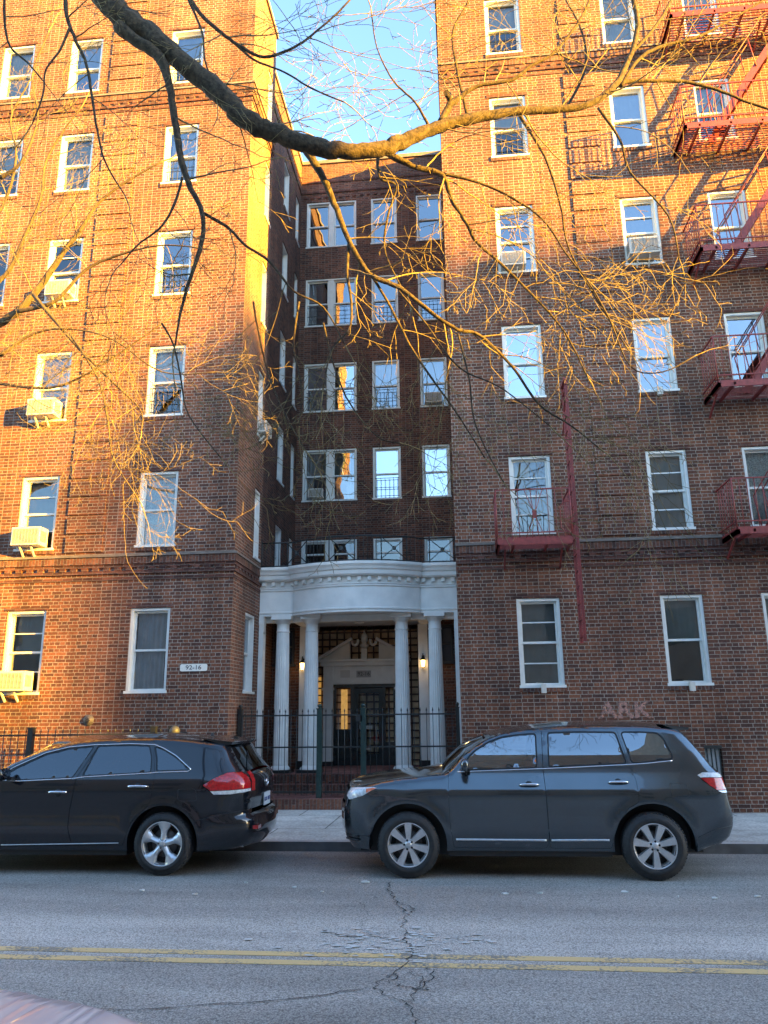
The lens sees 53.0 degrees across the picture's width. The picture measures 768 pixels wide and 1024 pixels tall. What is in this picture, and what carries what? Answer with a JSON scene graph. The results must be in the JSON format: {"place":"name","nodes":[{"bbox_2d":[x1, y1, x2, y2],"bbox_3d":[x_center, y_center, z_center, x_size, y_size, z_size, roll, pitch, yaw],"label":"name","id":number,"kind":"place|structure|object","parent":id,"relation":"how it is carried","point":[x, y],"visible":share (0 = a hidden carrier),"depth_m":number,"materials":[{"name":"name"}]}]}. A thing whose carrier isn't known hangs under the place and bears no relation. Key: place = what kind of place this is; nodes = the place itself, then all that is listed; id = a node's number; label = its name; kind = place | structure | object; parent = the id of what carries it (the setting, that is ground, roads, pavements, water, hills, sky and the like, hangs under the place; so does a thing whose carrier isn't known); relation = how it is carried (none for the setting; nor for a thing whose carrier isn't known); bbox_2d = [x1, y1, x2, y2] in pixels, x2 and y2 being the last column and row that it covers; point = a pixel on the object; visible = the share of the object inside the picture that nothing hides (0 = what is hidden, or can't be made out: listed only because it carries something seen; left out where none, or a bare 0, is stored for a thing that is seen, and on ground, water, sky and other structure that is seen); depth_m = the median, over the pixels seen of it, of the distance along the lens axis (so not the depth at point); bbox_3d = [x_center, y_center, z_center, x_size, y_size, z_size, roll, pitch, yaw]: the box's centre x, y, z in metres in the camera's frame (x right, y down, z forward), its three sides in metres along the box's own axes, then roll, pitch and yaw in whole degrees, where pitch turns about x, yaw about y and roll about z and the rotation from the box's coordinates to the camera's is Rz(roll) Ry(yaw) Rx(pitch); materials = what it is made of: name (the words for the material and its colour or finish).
{"place":"outdoors","nodes":[
{"label":"outdoors","id":0,"kind":"place"},
{"bbox_2d":[269,0,440,161],"label":"sky","id":1,"kind":"structure","parent":0,"point":[361,37],"materials":[{"name":"blue"}]},
{"bbox_2d":[0,851,767,1023],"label":"road","id":2,"kind":"structure","parent":0,"point":[582,907],"depth_m":6.71,"materials":[{"name":"asphalt"}]},
{"bbox_2d":[0,989,141,1023],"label":"parked sedan","id":3,"kind":"object","parent":2,"relation":"on","point":[16,1007],"visible":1,"depth_m":2.32,"materials":[{"name":"silver paint"}]},
{"bbox_2d":[0,725,277,875],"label":"parked crossover","id":4,"kind":"object","parent":2,"relation":"on","point":[161,804],"visible":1,"depth_m":9.55,"materials":[{"name":"black paint"}]},
{"bbox_2d":[0,742,100,844],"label":"door","id":5,"kind":"structure","parent":4,"relation":"in","point":[31,812],"depth_m":9.61,"materials":[{"name":"black paint"}]},
{"bbox_2d":[68,741,154,845],"bbox_3d":[-3.363,3.499,9.629,1.053,1.220,0.319,-2,-15,5],"label":"door","id":6,"kind":"structure","parent":4,"relation":"in","point":[103,809],"depth_m":9.53,"materials":[{"name":"black paint"}]},
{"bbox_2d":[155,746,188,771],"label":"quarter window","id":7,"kind":"structure","parent":4,"relation":"in","point":[165,761],"depth_m":9.66,"materials":[{"name":"black"}]},
{"bbox_2d":[232,744,266,771],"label":"rear window","id":8,"kind":"structure","parent":4,"relation":"in","point":[240,751],"depth_m":10.16,"materials":[{"name":"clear glass"}]},
{"bbox_2d":[100,881,433,1023],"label":"road crack","id":9,"kind":"object","parent":2,"relation":"on","point":[416,988],"visible":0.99,"depth_m":5.42,"materials":[{"name":"black"}]},
{"bbox_2d":[244,926,495,961],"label":"broken asphalt","id":10,"kind":"structure","parent":2,"relation":"on","point":[392,936],"depth_m":6.46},
{"bbox_2d":[0,954,767,974],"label":"road marking","id":11,"kind":"object","parent":2,"relation":"on","point":[412,964],"visible":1,"depth_m":5.89,"materials":[{"name":"yellow paint"}]},
{"bbox_2d":[0,946,767,964],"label":"road marking","id":12,"kind":"object","parent":2,"relation":"on","point":[428,956],"visible":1,"depth_m":6.09,"materials":[{"name":"yellow paint"}]},
{"bbox_2d":[213,840,767,853],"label":"kerb","id":13,"kind":"structure","parent":2,"relation":"on","point":[348,846],"depth_m":10.78,"materials":[{"name":"concrete"}]},
{"bbox_2d":[342,721,732,880],"bbox_3d":[1.818,3.588,9.884,4.736,1.744,2.218,-2,-15,5],"label":"parked suv","id":14,"kind":"object","parent":2,"relation":"on","point":[649,800],"visible":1,"depth_m":9.04,"materials":[{"name":"grey metal"}]},
{"bbox_2d":[0,0,767,616],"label":"locust tree","id":15,"kind":"object","parent":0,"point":[134,28],"visible":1,"depth_m":7.46,"materials":[{"name":"brown plant"}]},
{"bbox_2d":[263,810,767,841],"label":"sidewalk","id":16,"kind":"structure","parent":0,"point":[328,825],"depth_m":12.13,"materials":[{"name":"concrete"}]},
{"bbox_2d":[0,726,186,768],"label":"iron fence","id":17,"kind":"object","parent":16,"relation":"on","point":[30,735],"visible":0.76,"depth_m":14.09,"materials":[{"name":"metal"}]},
{"bbox_2d":[0,0,292,588],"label":"locust tree","id":18,"kind":"object","parent":16,"relation":"on","point":[19,309],"visible":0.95,"depth_m":13.54,"materials":[{"name":"brown plant"}]},
{"bbox_2d":[273,774,360,809],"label":"landing risers","id":19,"kind":"object","parent":16,"relation":"on","point":[308,804],"visible":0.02,"depth_m":15.53,"materials":[{"name":"brick"}]},
{"bbox_2d":[273,765,418,798],"bbox_3d":[-0.492,5.869,16.623,4.400,0.540,4.350,-2,-15,5],"label":"porch landing","id":20,"kind":"object","parent":16,"relation":"on","point":[349,769],"depth_m":16.05,"materials":[{"name":"brick"}]},
{"bbox_2d":[237,705,316,794],"bbox_3d":[-2.100,4.651,15.028,1.586,1.755,0.112,-2,-15,5],"label":"iron fence","id":21,"kind":"object","parent":20,"relation":"on","point":[241,715],"visible":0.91,"depth_m":15.08,"materials":[{"name":"metal"}]},
{"bbox_2d":[316,703,366,797],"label":"iron gate","id":22,"kind":"structure","parent":20,"relation":"on","point":[361,717],"depth_m":14.90,"materials":[{"name":"metal"}]},
{"bbox_2d":[255,534,461,773],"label":"entrance portico","id":23,"kind":"structure","parent":20,"relation":"on","point":[401,595],"depth_m":16.80,"materials":[{"name":"paint"}]},
{"bbox_2d":[367,702,459,772],"bbox_3d":[0.571,4.554,14.771,1.803,1.755,0.087,-2,-15,5],"label":"iron fence","id":24,"kind":"object","parent":20,"relation":"on","point":[445,714],"visible":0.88,"depth_m":14.83,"materials":[{"name":"metal"}]},
{"bbox_2d":[0,0,767,812],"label":"apartment building","id":25,"kind":"structure","parent":16,"relation":"on","point":[90,624],"depth_m":16.59,"materials":[{"name":"brick"}]},
{"bbox_2d":[0,240,12,309],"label":"window","id":26,"kind":"structure","parent":25,"relation":"in","point":[8,246],"depth_m":17.92,"materials":[{"name":"plastic"}]},
{"bbox_2d":[0,136,25,199],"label":"window","id":27,"kind":"structure","parent":25,"relation":"in","point":[6,143],"depth_m":18.78,"materials":[{"name":"plastic"}]},
{"bbox_2d":[0,671,33,702],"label":"air conditioner","id":28,"kind":"object","parent":25,"relation":"attached to","point":[13,681],"visible":1,"depth_m":15.03,"materials":[{"name":"metal"}]},
{"bbox_2d":[0,41,37,102],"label":"window","id":29,"kind":"structure","parent":25,"relation":"in","point":[5,96],"depth_m":19.40,"materials":[{"name":"plastic"}]},
{"bbox_2d":[0,607,49,698],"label":"window","id":30,"kind":"structure","parent":25,"relation":"in","point":[30,623],"depth_m":15.65,"materials":[{"name":"plastic"}]},
{"bbox_2d":[10,526,48,556],"bbox_3d":[-7.318,0.629,15.876,0.624,0.594,0.343,-2,-15,5],"label":"air conditioner","id":31,"kind":"object","parent":25,"relation":"on","point":[31,538],"visible":1,"depth_m":15.76,"materials":[{"name":"metal"}]},
{"bbox_2d":[13,472,62,554],"bbox_3d":[-7.243,0.055,16.242,0.940,1.758,0.266,-2,-15,5],"label":"window","id":32,"kind":"structure","parent":25,"relation":"in","point":[43,502],"depth_m":16.38,"materials":[{"name":"plastic"}]},
{"bbox_2d":[26,397,61,427],"bbox_3d":[-7.329,-2.119,16.592,0.624,0.594,0.343,-2,-15,5],"label":"air conditioner","id":33,"kind":"object","parent":25,"relation":"attached to","point":[38,406],"visible":0.81,"depth_m":16.48,"materials":[{"name":"metal"}]},
{"bbox_2d":[28,348,74,425],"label":"window","id":34,"kind":"structure","parent":25,"relation":"in","point":[58,390],"depth_m":17.09,"materials":[{"name":"plastic"}]},
{"bbox_2d":[44,279,76,307],"bbox_3d":[-7.279,-4.893,17.314,0.593,0.564,0.326,-2,-15,5],"label":"air conditioner","id":35,"kind":"object","parent":25,"relation":"attached to","point":[59,285],"visible":0.77,"depth_m":17.21,"materials":[{"name":"metal"}]},
{"bbox_2d":[42,234,86,306],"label":"window","id":36,"kind":"structure","parent":25,"relation":"in","point":[52,252],"depth_m":17.75,"materials":[{"name":"plastic"}]},
{"bbox_2d":[53,129,95,195],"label":"window","id":37,"kind":"structure","parent":25,"relation":"in","point":[88,150],"depth_m":18.52,"materials":[{"name":"plastic"}]},
{"bbox_2d":[64,35,105,96],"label":"window","id":38,"kind":"structure","parent":25,"relation":"in","point":[94,67],"depth_m":19.24,"materials":[{"name":"plastic"}]},
{"bbox_2d":[83,715,93,725],"bbox_3d":[-5.730,4.032,14.908,0.220,0.220,0.058,-2,-15,5],"label":"wall vent","id":39,"kind":"object","parent":25,"relation":"attached to","point":[88,720],"depth_m":14.90,"materials":[{"name":"metal"}]},
{"bbox_2d":[122,604,173,697],"bbox_3d":[-4.634,2.748,15.286,0.940,1.808,0.304,-2,-15,5],"label":"window","id":40,"kind":"structure","parent":25,"relation":"in","point":[148,673],"depth_m":15.34,"materials":[{"name":"glass"}]},
{"bbox_2d":[133,467,181,550],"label":"window","id":41,"kind":"structure","parent":25,"relation":"in","point":[152,519],"depth_m":16.08,"materials":[{"name":"glass"}]},
{"bbox_2d":[143,341,188,420],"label":"window","id":42,"kind":"structure","parent":25,"relation":"in","point":[166,351],"depth_m":16.83,"materials":[{"name":"plastic"}]},
{"bbox_2d":[152,226,195,299],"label":"window","id":43,"kind":"structure","parent":25,"relation":"in","point":[167,235],"depth_m":17.46,"materials":[{"name":"plastic"}]},
{"bbox_2d":[160,120,201,187],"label":"window","id":44,"kind":"structure","parent":25,"relation":"in","point":[176,175],"depth_m":18.24,"materials":[{"name":"plastic"}]},
{"bbox_2d":[170,25,206,86],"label":"window","id":45,"kind":"structure","parent":25,"relation":"in","point":[177,35],"depth_m":19.04,"materials":[{"name":"plastic"}]},
{"bbox_2d":[180,664,206,670],"bbox_3d":[-3.699,3.023,14.973,0.540,0.136,0.022,-2,-15,5],"label":"house number sign","id":46,"kind":"object","parent":25,"relation":"attached to","point":[193,667],"visible":1,"depth_m":14.97,"materials":[{"name":"metal"}]},
{"bbox_2d":[242,612,254,693],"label":"window","id":47,"kind":"structure","parent":25,"relation":"in","point":[249,635],"depth_m":16.61,"materials":[{"name":"plastic"}]},
{"bbox_2d":[253,489,260,561],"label":"window","id":48,"kind":"structure","parent":25,"relation":"in","point":[257,508],"depth_m":17.51,"materials":[{"name":"plastic"}]},
{"bbox_2d":[257,371,263,441],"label":"window","id":49,"kind":"structure","parent":25,"relation":"in","point":[260,403],"depth_m":18.30,"materials":[{"name":"plastic"}]},
{"bbox_2d":[257,420,271,443],"bbox_3d":[-2.785,-1.818,17.864,0.268,0.463,0.487,-2,-15,5],"label":"air conditioner","id":50,"kind":"object","parent":25,"relation":"attached to","point":[266,427],"visible":0.73,"depth_m":17.69,"materials":[{"name":"metal"}]},
{"bbox_2d":[261,264,267,331],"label":"window","id":51,"kind":"structure","parent":25,"relation":"in","point":[264,273],"depth_m":18.98,"materials":[{"name":"plastic"}]},
{"bbox_2d":[264,163,270,228],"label":"window","id":52,"kind":"structure","parent":25,"relation":"in","point":[266,211],"depth_m":19.72,"materials":[{"name":"plastic"}]},
{"bbox_2d":[268,73,272,121],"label":"window","id":53,"kind":"structure","parent":25,"relation":"in","point":[270,94],"depth_m":20.46,"materials":[{"name":"plastic"}]},
{"bbox_2d":[274,525,280,565],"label":"window","id":54,"kind":"structure","parent":25,"relation":"in","point":[277,530],"depth_m":21.11,"materials":[{"name":"plastic"}]},
{"bbox_2d":[277,425,283,486],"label":"window","id":55,"kind":"structure","parent":25,"relation":"in","point":[280,442],"depth_m":21.77,"materials":[{"name":"plastic"}]},
{"bbox_2d":[279,331,285,392],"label":"window","id":56,"kind":"structure","parent":25,"relation":"in","point":[282,358],"depth_m":22.49,"materials":[{"name":"plastic"}]},
{"bbox_2d":[272,628,295,666],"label":"porch window","id":57,"kind":"structure","parent":25,"relation":"in","point":[292,630],"depth_m":18.16,"materials":[{"name":"glass"}]},
{"bbox_2d":[281,244,287,302],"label":"window","id":58,"kind":"structure","parent":25,"relation":"in","point":[284,254],"depth_m":23.24,"materials":[{"name":"plastic"}]},
{"bbox_2d":[284,164,289,220],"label":"window","id":59,"kind":"structure","parent":25,"relation":"in","point":[286,176],"depth_m":23.93,"materials":[{"name":"plastic"}]},
{"bbox_2d":[290,444,294,500],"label":"window","id":60,"kind":"structure","parent":25,"relation":"in","point":[292,448],"depth_m":23.12,"materials":[{"name":"plastic"}]},
{"bbox_2d":[292,357,296,410],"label":"window","id":61,"kind":"structure","parent":25,"relation":"in","point":[294,363],"depth_m":23.85,"materials":[{"name":"plastic"}]},
{"bbox_2d":[294,275,297,324],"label":"window","id":62,"kind":"structure","parent":25,"relation":"in","point":[295,283],"depth_m":24.60,"materials":[{"name":"plastic"}]},
{"bbox_2d":[295,197,299,247],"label":"window","id":63,"kind":"structure","parent":25,"relation":"in","point":[297,204],"depth_m":25.32,"materials":[{"name":"plastic"}]},
{"bbox_2d":[308,488,323,502],"bbox_3d":[-2.039,-0.471,23.105,0.449,0.427,0.247,-2,-15,5],"label":"air conditioner","id":64,"kind":"object","parent":25,"relation":"attached to","point":[313,492],"visible":0.92,"depth_m":23.02,"materials":[{"name":"metal"}]},
{"bbox_2d":[301,539,356,563],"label":"window","id":65,"kind":"structure","parent":25,"relation":"in","point":[303,555],"depth_m":22.83,"materials":[{"name":"plastic"}]},
{"bbox_2d":[301,448,356,501],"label":"window","id":66,"kind":"structure","parent":25,"relation":"in","point":[309,467],"depth_m":23.52,"materials":[{"name":"plastic"}]},
{"bbox_2d":[303,362,356,412],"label":"window","id":67,"kind":"structure","parent":25,"relation":"in","point":[346,374],"depth_m":24.18,"materials":[{"name":"glass"}]},
{"bbox_2d":[304,277,356,327],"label":"window","id":68,"kind":"structure","parent":25,"relation":"in","point":[311,316],"depth_m":24.95,"materials":[{"name":"plastic"}]},
{"bbox_2d":[305,200,356,248],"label":"window","id":69,"kind":"structure","parent":25,"relation":"in","point":[332,226],"depth_m":25.64,"materials":[{"name":"plastic"}]},
{"bbox_2d":[354,688,383,765],"bbox_3d":[-0.374,5.184,18.633,0.720,1.800,0.141,-2,-15,5],"label":"entrance door","id":70,"kind":"structure","parent":25,"relation":"in","point":[380,757],"depth_m":18.63,"materials":[{"name":"black paint"}]},
{"bbox_2d":[370,197,397,244],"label":"window","id":71,"kind":"structure","parent":25,"relation":"in","point":[379,200],"depth_m":25.46,"materials":[{"name":"plastic"}]},
{"bbox_2d":[371,274,397,323],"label":"window","id":72,"kind":"structure","parent":25,"relation":"in","point":[374,301],"depth_m":24.71,"materials":[{"name":"plastic"}]},
{"bbox_2d":[372,360,400,409],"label":"window","id":73,"kind":"structure","parent":25,"relation":"in","point":[378,367],"depth_m":24.12,"materials":[{"name":"glass"}]},
{"bbox_2d":[372,446,401,499],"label":"window","id":74,"kind":"structure","parent":25,"relation":"in","point":[386,476],"depth_m":23.28,"materials":[{"name":"glass"}]},
{"bbox_2d":[373,538,401,559],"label":"window","id":75,"kind":"structure","parent":25,"relation":"in","point":[399,540],"depth_m":22.66,"materials":[{"name":"plastic"}]},
{"bbox_2d":[416,194,442,240],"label":"window","id":76,"kind":"structure","parent":25,"relation":"in","point":[433,196],"depth_m":25.35,"materials":[{"name":"plastic"}]},
{"bbox_2d":[418,271,445,320],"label":"window","id":77,"kind":"structure","parent":25,"relation":"in","point":[420,276],"depth_m":24.58,"materials":[{"name":"glass"}]},
{"bbox_2d":[425,392,441,409],"bbox_3d":[1.510,-3.372,23.471,0.531,0.504,0.292,-2,-15,5],"label":"air conditioner","id":78,"kind":"object","parent":25,"relation":"attached to","point":[429,396],"visible":0.81,"depth_m":23.37,"materials":[{"name":"metal"}]},
{"bbox_2d":[420,357,447,407],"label":"window","id":79,"kind":"structure","parent":25,"relation":"in","point":[437,362],"depth_m":24.00,"materials":[{"name":"glass"}]},
{"bbox_2d":[422,444,451,497],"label":"window","id":80,"kind":"structure","parent":25,"relation":"in","point":[427,492],"depth_m":23.14,"materials":[{"name":"glass"}]},
{"bbox_2d":[424,536,452,562],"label":"window","id":81,"kind":"structure","parent":25,"relation":"in","point":[426,550],"depth_m":22.51,"materials":[{"name":"plastic"}]},
{"bbox_2d":[441,624,454,663],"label":"porch window","id":82,"kind":"structure","parent":25,"relation":"in","point":[447,630],"depth_m":17.82,"materials":[{"name":"glass"}]},
{"bbox_2d":[484,0,522,58],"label":"window","id":83,"kind":"structure","parent":25,"relation":"in","point":[512,18],"depth_m":18.26,"materials":[{"name":"plastic"}]},
{"bbox_2d":[486,92,530,161],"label":"window","id":84,"kind":"structure","parent":25,"relation":"in","point":[504,123],"depth_m":17.52,"materials":[{"name":"plastic"}]},
{"bbox_2d":[500,250,525,276],"bbox_3d":[2.740,-5.245,16.360,0.531,0.504,0.292,-2,-15,5],"label":"air conditioner","id":85,"kind":"object","parent":25,"relation":"attached to","point":[512,258],"visible":0.87,"depth_m":16.26,"materials":[{"name":"metal"}]},
{"bbox_2d":[492,201,538,277],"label":"window","id":86,"kind":"structure","parent":25,"relation":"in","point":[508,210],"depth_m":16.74,"materials":[{"name":"plastic"}]},
{"bbox_2d":[498,320,546,402],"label":"window","id":87,"kind":"structure","parent":25,"relation":"in","point":[516,388],"depth_m":16.03,"materials":[{"name":"glass"}]},
{"bbox_2d":[505,451,556,536],"bbox_3d":[2.910,-0.308,15.286,0.930,1.758,0.306,-2,-15,5],"label":"window","id":88,"kind":"structure","parent":25,"relation":"in","point":[519,468],"depth_m":15.35,"materials":[{"name":"plastic"}]},
{"bbox_2d":[493,377,586,642],"bbox_3d":[2.846,-0.038,14.631,1.492,5.030,0.915,-2,-15,5],"label":"fire escape","id":89,"kind":"object","parent":25,"relation":"attached to","point":[544,542],"visible":0.97,"depth_m":14.21,"materials":[{"name":"red paint"}]},
{"bbox_2d":[513,594,567,692],"bbox_3d":[2.935,2.468,14.493,0.930,1.830,0.359,-2,-15,5],"label":"window","id":90,"kind":"structure","parent":25,"relation":"in","point":[538,618],"depth_m":14.61,"materials":[{"name":"plastic"}]},
{"bbox_2d":[599,0,638,47],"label":"window","id":91,"kind":"structure","parent":25,"relation":"in","point":[615,29],"depth_m":17.96,"materials":[{"name":"plastic"}]},
{"bbox_2d":[598,701,652,718],"bbox_3d":[4.376,3.586,13.976,0.991,0.302,0.002,-2,-15,5],"label":"graffiti","id":92,"kind":"object","parent":25,"relation":"attached to","point":[621,710],"visible":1,"depth_m":13.97,"materials":[{"name":"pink paint"}]},
{"bbox_2d":[605,83,651,151],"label":"window","id":93,"kind":"structure","parent":25,"relation":"in","point":[624,110],"depth_m":17.31,"materials":[{"name":"plastic"}]},
{"bbox_2d":[616,192,665,268],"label":"window","id":94,"kind":"structure","parent":25,"relation":"in","point":[634,223],"depth_m":16.60,"materials":[{"name":"plastic"}]},
{"bbox_2d":[626,236,660,267],"bbox_3d":[5.423,-5.407,16.102,0.624,0.594,0.343,-2,-15,5],"label":"air conditioner","id":95,"kind":"object","parent":25,"relation":"attached to","point":[641,243],"visible":0.97,"depth_m":15.99,"materials":[{"name":"metal"}]},
{"bbox_2d":[628,313,680,395],"bbox_3d":[5.499,-3.176,15.690,0.890,1.820,0.358,-2,-15,5],"label":"window","id":96,"kind":"structure","parent":25,"relation":"in","point":[642,353],"depth_m":15.84,"materials":[{"name":"glass"}]},
{"bbox_2d":[642,445,696,534],"bbox_3d":[5.535,-0.408,15.015,0.890,1.758,0.267,-2,-15,5],"label":"window","id":97,"kind":"structure","parent":25,"relation":"in","point":[679,474],"depth_m":15.08,"materials":[{"name":"plastic"}]},
{"bbox_2d":[656,590,714,690],"bbox_3d":[5.561,2.373,14.240,0.890,1.830,0.358,-2,-15,5],"label":"window","id":98,"kind":"structure","parent":25,"relation":"in","point":[687,623],"depth_m":14.41,"materials":[{"name":"plastic"}]},
{"bbox_2d":[682,0,723,38],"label":"window","id":99,"kind":"structure","parent":25,"relation":"in","point":[684,2],"depth_m":17.84,"materials":[{"name":"plastic"}]},
{"bbox_2d":[655,0,767,559],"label":"fire escape","id":100,"kind":"object","parent":25,"relation":"attached to","point":[720,123],"visible":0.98,"depth_m":15.76,"materials":[{"name":"red paint"}]},
{"bbox_2d":[704,745,722,776],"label":"basement window","id":101,"kind":"structure","parent":25,"relation":"in","point":[712,752],"depth_m":13.68,"materials":[{"name":"black metal"}]},
{"bbox_2d":[689,74,738,143],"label":"window","id":102,"kind":"structure","parent":25,"relation":"in","point":[703,92],"depth_m":17.16,"materials":[{"name":"plastic"}]},
{"bbox_2d":[703,186,756,262],"bbox_3d":[7.289,-6.017,16.290,0.900,1.798,0.269,-2,-15,5],"label":"window","id":103,"kind":"structure","parent":25,"relation":"in","point":[723,194],"depth_m":16.42,"materials":[{"name":"plastic"}]},
{"bbox_2d":[720,307,767,390],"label":"window","id":104,"kind":"structure","parent":25,"relation":"in","point":[747,315],"depth_m":15.65,"materials":[{"name":"plastic"}]},
{"bbox_2d":[738,442,767,525],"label":"window","id":105,"kind":"structure","parent":25,"relation":"in","point":[755,459],"depth_m":14.98,"materials":[{"name":"plastic"}]},
{"bbox_2d":[757,588,767,640],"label":"window","id":106,"kind":"structure","parent":25,"relation":"in","point":[764,596],"depth_m":14.25,"materials":[{"name":"plastic"}]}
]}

